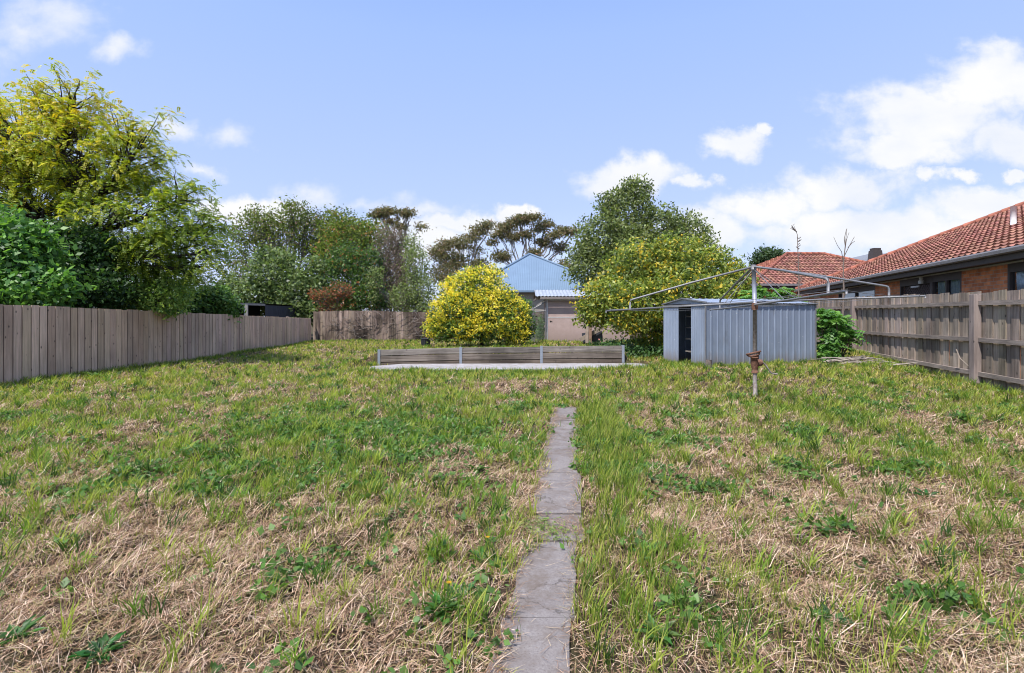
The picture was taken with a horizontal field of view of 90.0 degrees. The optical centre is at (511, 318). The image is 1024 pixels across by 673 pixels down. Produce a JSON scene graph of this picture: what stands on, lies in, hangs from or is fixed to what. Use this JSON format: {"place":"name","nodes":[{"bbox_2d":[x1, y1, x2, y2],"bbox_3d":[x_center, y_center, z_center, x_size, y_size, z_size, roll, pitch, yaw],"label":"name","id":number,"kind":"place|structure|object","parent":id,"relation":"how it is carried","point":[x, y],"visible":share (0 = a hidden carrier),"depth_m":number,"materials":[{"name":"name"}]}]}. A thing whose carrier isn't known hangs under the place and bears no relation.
{"place":"outdoors","nodes":[
{"label":"outdoors","id":0,"kind":"place"},
{"bbox_2d":[0,325,1023,672],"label":"ground","id":1,"kind":"structure","parent":0,"point":[576,647],"depth_m":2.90,"materials":[{"name":"plant"}]},
{"bbox_2d":[0,614,47,646],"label":"weed plant","id":2,"kind":"object","parent":1,"relation":"on","point":[27,624],"visible":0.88,"depth_m":2.27,"materials":[{"name":"green plant"}]},
{"bbox_2d":[0,195,97,307],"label":"leafy shrub","id":3,"kind":"object","parent":1,"relation":"on","point":[31,273],"visible":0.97,"depth_m":11.88,"materials":[{"name":"green plant"}]},
{"bbox_2d":[71,501,100,512],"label":"weed plant","id":4,"kind":"object","parent":1,"relation":"on","point":[85,507],"visible":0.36,"depth_m":3.80,"materials":[{"name":"green plant"}]},
{"bbox_2d":[29,214,146,309],"bbox_3d":[-12.034,-0.745,14.205,3.697,4.525,2.800,0,0,0],"label":"dark shrub","id":5,"kind":"object","parent":1,"relation":"on","point":[108,292],"visible":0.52,"depth_m":13.94,"materials":[{"name":"green plant"}]},
{"bbox_2d":[68,631,127,669],"bbox_3d":[-1.740,1.411,2.182,0.189,0.071,0.202,0,0,16],"label":"weed plant","id":6,"kind":"object","parent":1,"relation":"on","point":[100,642],"visible":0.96,"depth_m":2.19,"materials":[{"name":"green plant"}]},
{"bbox_2d":[0,57,242,298],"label":"honey locust","id":7,"kind":"object","parent":1,"relation":"on","point":[28,163],"visible":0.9,"depth_m":14.89,"materials":[{"name":"green plant"}]},
{"bbox_2d":[94,254,205,322],"bbox_3d":[-11.029,-0.348,15.456,4.056,3.716,2.469,0,0,0],"label":"pale shrub","id":8,"kind":"object","parent":1,"relation":"on","point":[167,304],"visible":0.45,"depth_m":15.04,"materials":[{"name":"green plant"}]},
{"bbox_2d":[0,304,310,382],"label":"paling fence","id":9,"kind":"object","parent":1,"relation":"on","point":[36,340],"visible":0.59,"depth_m":13.38,"materials":[{"name":"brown wood"}]},
{"bbox_2d":[177,282,246,322],"bbox_3d":[-11.437,0.006,19.018,3.042,2.940,2.265,0,0,-19],"label":"glossy shrub","id":10,"kind":"object","parent":1,"relation":"on","point":[223,301],"visible":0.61,"depth_m":18.71,"materials":[{"name":"green plant"}]},
{"bbox_2d":[220,492,246,503],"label":"weed plant","id":11,"kind":"object","parent":1,"relation":"on","point":[225,496],"visible":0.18,"depth_m":4.02,"materials":[{"name":"green plant"}]},
{"bbox_2d":[236,302,304,317],"bbox_3d":[-13.860,0.332,29.224,3.749,2.235,8.131,0,0,13],"label":"open carport","id":12,"kind":"object","parent":1,"relation":"on","point":[273,310],"visible":0.23,"depth_m":27.27,"materials":[{"name":"metal"}]},
{"bbox_2d":[210,195,332,299],"bbox_3d":[-16.584,-3.682,36.613,8.850,10.227,5.256,0,0,0],"label":"tall gum","id":13,"kind":"object","parent":1,"relation":"on","point":[267,233],"visible":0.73,"depth_m":36.08,"materials":[{"name":"green plant"}]},
{"bbox_2d":[214,242,354,326],"bbox_3d":[-13.461,-1.648,30.644,9.511,6.203,4.611,0,0,0],"label":"broad maple","id":14,"kind":"object","parent":1,"relation":"on","point":[282,290],"visible":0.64,"depth_m":30.07,"materials":[{"name":"green plant"}]},
{"bbox_2d":[304,205,326,277],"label":"ragged tree","id":15,"kind":"object","parent":1,"relation":"on","point":[317,228],"visible":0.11,"depth_m":37.63,"materials":[{"name":"green plant"}]},
{"bbox_2d":[306,281,354,310],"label":"red leaved shrub","id":16,"kind":"object","parent":1,"relation":"on","point":[329,300],"visible":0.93,"depth_m":28.21,"materials":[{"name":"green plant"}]},
{"bbox_2d":[294,238,394,313],"bbox_3d":[-9.905,-1.791,30.787,6.113,6.336,4.399,0,0,0],"label":"dense tree","id":17,"kind":"object","parent":1,"relation":"on","point":[357,259],"visible":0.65,"depth_m":30.37,"materials":[{"name":"green plant"}]},
{"bbox_2d":[301,203,390,283],"bbox_3d":[-10.992,-3.351,35.379,5.849,9.468,5.169,0,0,0],"label":"olive tree","id":18,"kind":"object","parent":1,"relation":"on","point":[357,232],"visible":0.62,"depth_m":34.68,"materials":[{"name":"green plant"}]},
{"bbox_2d":[360,217,414,311],"bbox_3d":[-7.351,-2.528,32.137,4.151,7.731,4.039,0,0,0],"label":"bare cypress","id":19,"kind":"object","parent":1,"relation":"on","point":[395,249],"visible":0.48,"depth_m":31.94,"materials":[{"name":"grey plant"}]},
{"bbox_2d":[359,229,437,311],"bbox_3d":[-6.394,-2.056,30.142,4.542,6.790,3.445,0,0,0],"label":"ivy tree","id":20,"kind":"object","parent":1,"relation":"on","point":[414,300],"visible":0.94,"depth_m":29.75,"materials":[{"name":"green plant"}]},
{"bbox_2d":[365,204,432,291],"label":"gum tree","id":21,"kind":"object","parent":1,"relation":"on","point":[381,213],"visible":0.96,"depth_m":51.79,"materials":[{"name":"green plant"}]},
{"bbox_2d":[421,338,429,345],"bbox_3d":[-3.797,1.056,22.500,0.420,0.365,0.420,0,0,0],"label":"plastic bin","id":22,"kind":"object","parent":1,"relation":"on","point":[424,341],"visible":0.71,"depth_m":22.35,"materials":[{"name":"black plastic"}]},
{"bbox_2d":[421,581,463,621],"bbox_3d":[-0.332,1.351,2.460,0.206,0.157,0.211,0,0,0],"label":"weed plant","id":23,"kind":"object","parent":1,"relation":"on","point":[439,614],"visible":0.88,"depth_m":2.47,"materials":[{"name":"green plant"}]},
{"bbox_2d":[423,219,496,307],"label":"gum tree","id":24,"kind":"object","parent":1,"relation":"on","point":[453,264],"visible":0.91,"depth_m":54.78,"materials":[{"name":"green plant"}]},
{"bbox_2d":[445,580,477,600],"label":"weed plant","id":25,"kind":"object","parent":1,"relation":"on","point":[469,585],"visible":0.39,"depth_m":2.69,"materials":[{"name":"green plant"}]},
{"bbox_2d":[417,261,536,346],"bbox_3d":[-1.410,-0.521,20.965,4.906,3.712,3.221,0,0,0],"label":"yellow shrub","id":26,"kind":"object","parent":1,"relation":"on","point":[476,318],"visible":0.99,"depth_m":20.43,"materials":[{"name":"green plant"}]},
{"bbox_2d":[465,464,489,471],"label":"weed plant","id":27,"kind":"object","parent":1,"relation":"on","point":[472,466],"visible":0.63,"depth_m":4.78,"materials":[{"name":"green plant"}]},
{"bbox_2d":[467,536,492,563],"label":"weed plant","id":28,"kind":"object","parent":1,"relation":"on","point":[472,557],"visible":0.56,"depth_m":3.07,"materials":[{"name":"green plant"}]},
{"bbox_2d":[313,310,663,340],"bbox_3d":[1.850,0.491,27.150,24.701,1.816,0.140,0,0,0],"label":"back fence","id":29,"kind":"object","parent":1,"relation":"on","point":[319,317],"visible":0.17,"depth_m":27.07,"materials":[{"name":"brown wood"}]},
{"bbox_2d":[314,311,429,339],"bbox_3d":[-6.774,0.454,26.949,7.362,1.724,0.103,0,0,0],"label":"dead vine","id":30,"kind":"object","parent":29,"relation":"attached to","point":[374,323],"visible":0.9,"depth_m":26.96,"materials":[{"name":"brown plant"}]},
{"bbox_2d":[378,345,624,365],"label":"retaining wall","id":31,"kind":"structure","parent":1,"relation":"on","point":[538,353],"depth_m":14.97,"materials":[{"name":"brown wood"}]},
{"bbox_2d":[369,363,641,372],"bbox_3d":[0.075,1.376,13.990,7.950,0.147,1.880,0,0,0],"label":"paving strip","id":32,"kind":"object","parent":1,"relation":"on","point":[525,366],"visible":0.21,"depth_m":14.23,"materials":[{"name":"concrete"}]},
{"bbox_2d":[0,338,1023,672],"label":"grass","id":33,"kind":"structure","parent":1,"relation":"on","point":[604,408],"depth_m":4.87,"materials":[{"name":"green plant"}]},
{"bbox_2d":[790,224,801,296],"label":"bare sapling","id":34,"kind":"object","parent":33,"relation":"on","point":[798,262],"visible":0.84,"depth_m":14.59,"materials":[{"name":"brown plant"}]},
{"bbox_2d":[0,340,1023,672],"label":"weeds","id":35,"kind":"object","parent":1,"relation":"on","point":[386,424],"visible":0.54,"depth_m":4.73,"materials":[{"name":"green plant"}]},
{"bbox_2d":[516,296,540,343],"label":"green sapling","id":36,"kind":"object","parent":1,"relation":"on","point":[533,325],"visible":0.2,"depth_m":21.55,"materials":[{"name":"green plant"}]},
{"bbox_2d":[485,210,579,267],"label":"gum tree","id":37,"kind":"object","parent":1,"relation":"on","point":[505,232],"visible":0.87,"depth_m":54.96,"materials":[{"name":"green plant"}]},
{"bbox_2d":[475,253,590,310],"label":"blue roof house","id":38,"kind":"structure","parent":1,"relation":"on","point":[528,274],"depth_m":39.83,"materials":[{"name":"metal"}]},
{"bbox_2d":[526,518,548,527],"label":"weed plant","id":39,"kind":"object","parent":1,"relation":"on","point":[536,520],"visible":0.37,"depth_m":3.59,"materials":[{"name":"green plant"}]},
{"bbox_2d":[530,301,545,341],"bbox_3d":[0.962,0.242,23.877,0.561,2.017,2.232,0,0,-16],"label":"wire pen","id":40,"kind":"object","parent":1,"relation":"on","point":[535,335],"visible":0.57,"depth_m":22.90,"materials":[{"name":"metal"}]},
{"bbox_2d":[532,313,544,340],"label":"fennel plant","id":41,"kind":"object","parent":1,"relation":"on","point":[541,332],"visible":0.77,"depth_m":23.29,"materials":[{"name":"green plant"}]},
{"bbox_2d":[533,290,630,341],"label":"pink shed","id":42,"kind":"structure","parent":1,"relation":"on","point":[560,314],"depth_m":22.99,"materials":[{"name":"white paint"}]},
{"bbox_2d":[580,324,605,344],"bbox_3d":[3.356,0.568,21.080,1.153,1.092,0.460,0,0,0],"label":"timber trestle","id":43,"kind":"object","parent":1,"relation":"on","point":[594,335],"visible":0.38,"depth_m":21.12,"materials":[{"name":"wood"}]},
{"bbox_2d":[584,333,663,358],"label":"undergrowth","id":44,"kind":"object","parent":1,"relation":"on","point":[629,347],"visible":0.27,"depth_m":16.71,"materials":[{"name":"green plant"}]},
{"bbox_2d":[560,173,721,300],"bbox_3d":[9.714,-4.727,37.267,12.667,12.071,7.464,0,0,0],"label":"ash tree","id":45,"kind":"object","parent":1,"relation":"on","point":[587,255],"visible":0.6,"depth_m":36.86,"materials":[{"name":"green plant"}]},
{"bbox_2d":[634,611,681,645],"bbox_3d":[0.656,1.406,2.301,0.174,0.079,0.192,0,0,-42],"label":"weed plant","id":46,"kind":"object","parent":1,"relation":"on","point":[666,639],"visible":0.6,"depth_m":2.31,"materials":[{"name":"green plant"}]},
{"bbox_2d":[569,225,768,352],"bbox_3d":[5.332,-0.933,17.385,6.860,4.563,3.839,0,0,0],"label":"lemon tree","id":47,"kind":"object","parent":1,"relation":"on","point":[671,263],"visible":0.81,"depth_m":17.12,"materials":[{"name":"green plant"}]},
{"bbox_2d":[705,359,711,369],"bbox_3d":[4.550,1.126,11.852,0.160,0.352,0.158,0,0,0],"label":"timber stump","id":48,"kind":"object","parent":1,"relation":"on","point":[708,362],"visible":0.6,"depth_m":11.80,"materials":[{"name":"grey wood"}]},
{"bbox_2d":[661,298,815,366],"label":"garden shed","id":49,"kind":"structure","parent":1,"relation":"on","point":[725,336],"depth_m":12.97,"materials":[{"name":"metal"}]},
{"bbox_2d":[605,264,925,396],"bbox_3d":[4.220,0.279,8.900,3.744,2.438,4.986,0,0,-29],"label":"rotary clothesline","id":50,"kind":"object","parent":1,"relation":"on","point":[756,362],"visible":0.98,"depth_m":8.85,"materials":[{"name":"metal"}]},
{"bbox_2d":[742,243,789,265],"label":"distant tree","id":51,"kind":"object","parent":1,"relation":"on","point":[764,254],"visible":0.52,"depth_m":57.52,"materials":[{"name":"green plant"}]},
{"bbox_2d":[737,286,807,301],"bbox_3d":[7.981,0.126,15.796,2.454,2.281,1.232,0,0,0],"label":"leafy sucker","id":52,"kind":"object","parent":1,"relation":"on","point":[762,293],"visible":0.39,"depth_m":15.59,"materials":[{"name":"green plant"}]},
{"bbox_2d":[696,252,863,298],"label":"tiled house","id":53,"kind":"structure","parent":1,"relation":"on","point":[823,263],"depth_m":34.08,"materials":[{"name":"tile"}]},
{"bbox_2d":[822,459,842,468],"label":"weed plant","id":54,"kind":"object","parent":1,"relation":"on","point":[835,465],"visible":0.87,"depth_m":4.83,"materials":[{"name":"green plant"}]},
{"bbox_2d":[813,603,857,634],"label":"weed plant","id":55,"kind":"object","parent":1,"relation":"on","point":[843,622],"visible":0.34,"depth_m":2.39,"materials":[{"name":"green plant"}]},
{"bbox_2d":[816,308,870,361],"bbox_3d":[8.623,0.503,13.664,1.748,1.561,1.237,0,0,0],"label":"leafy sucker","id":56,"kind":"object","parent":1,"relation":"on","point":[837,333],"visible":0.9,"depth_m":13.48,"materials":[{"name":"green plant"}]},
{"bbox_2d":[834,229,854,315],"bbox_3d":[9.475,-0.844,14.600,0.615,3.453,0.080,0,0,0],"label":"bare sapling","id":57,"kind":"object","parent":1,"relation":"on","point":[843,294],"visible":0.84,"depth_m":14.59,"materials":[{"name":"plant"}]},
{"bbox_2d":[807,355,916,365],"bbox_3d":[8.677,1.123,13.294,2.732,0.354,1.460,0,0,8],"label":"stick pile","id":58,"kind":"object","parent":1,"relation":"on","point":[852,359],"visible":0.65,"depth_m":13.00,"materials":[{"name":"brown wood"}]},
{"bbox_2d":[853,248,885,260],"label":"grey roof house","id":59,"kind":"structure","parent":1,"relation":"on","point":[874,252],"depth_m":50.40,"materials":[{"name":"beige paint"}]},
{"bbox_2d":[794,201,1023,378],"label":"brick house","id":60,"kind":"structure","parent":1,"relation":"on","point":[984,254],"depth_m":15.06,"materials":[{"name":"ceramic"}]},
{"bbox_2d":[838,285,874,329],"bbox_3d":[13.673,-0.357,20.273,0.150,1.815,3.782,0,0,15],"label":"window","id":61,"kind":"structure","parent":60,"relation":"in","point":[870,289],"depth_m":19.77,"materials":[{"name":"black glass"}]},
{"bbox_2d":[900,276,930,294],"bbox_3d":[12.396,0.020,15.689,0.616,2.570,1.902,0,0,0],"label":"window","id":62,"kind":"structure","parent":60,"relation":"in","point":[909,286],"depth_m":15.71,"materials":[{"name":"black glass"}]},
{"bbox_2d":[931,271,961,334],"bbox_3d":[11.962,-0.357,14.019,0.150,1.815,1.503,0,0,15],"label":"window","id":63,"kind":"structure","parent":60,"relation":"in","point":[951,283],"depth_m":13.99,"materials":[{"name":"black glass"}]},
{"bbox_2d":[1007,262,1023,338],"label":"window","id":64,"kind":"structure","parent":60,"relation":"in","point":[1018,267],"depth_m":11.41,"materials":[{"name":"black glass"}]},
{"bbox_2d":[806,289,1023,393],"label":"rail fence","id":65,"kind":"object","parent":1,"relation":"on","point":[984,339],"visible":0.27,"depth_m":11.36,"materials":[{"name":"brown wood"}]},
{"bbox_2d":[909,487,939,497],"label":"weed plant","id":66,"kind":"object","parent":1,"relation":"on","point":[927,493],"visible":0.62,"depth_m":4.08,"materials":[{"name":"green plant"}]},
{"bbox_2d":[0,0,1023,316],"label":"sky","id":67,"kind":"structure","parent":0,"point":[893,124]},
{"bbox_2d":[486,406,583,672],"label":"path","id":68,"kind":"structure","parent":0,"point":[544,582],"depth_m":2.79,"materials":[{"name":"concrete"}]},
{"bbox_2d":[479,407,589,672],"bbox_3d":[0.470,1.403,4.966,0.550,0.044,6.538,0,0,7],"label":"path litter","id":69,"kind":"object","parent":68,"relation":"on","point":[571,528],"visible":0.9,"depth_m":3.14,"materials":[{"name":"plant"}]},
{"bbox_2d":[508,508,599,541],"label":"creeping weeds","id":70,"kind":"object","parent":68,"relation":"on","point":[550,530],"visible":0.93,"depth_m":3.43,"materials":[{"name":"green plant"}]}
]}

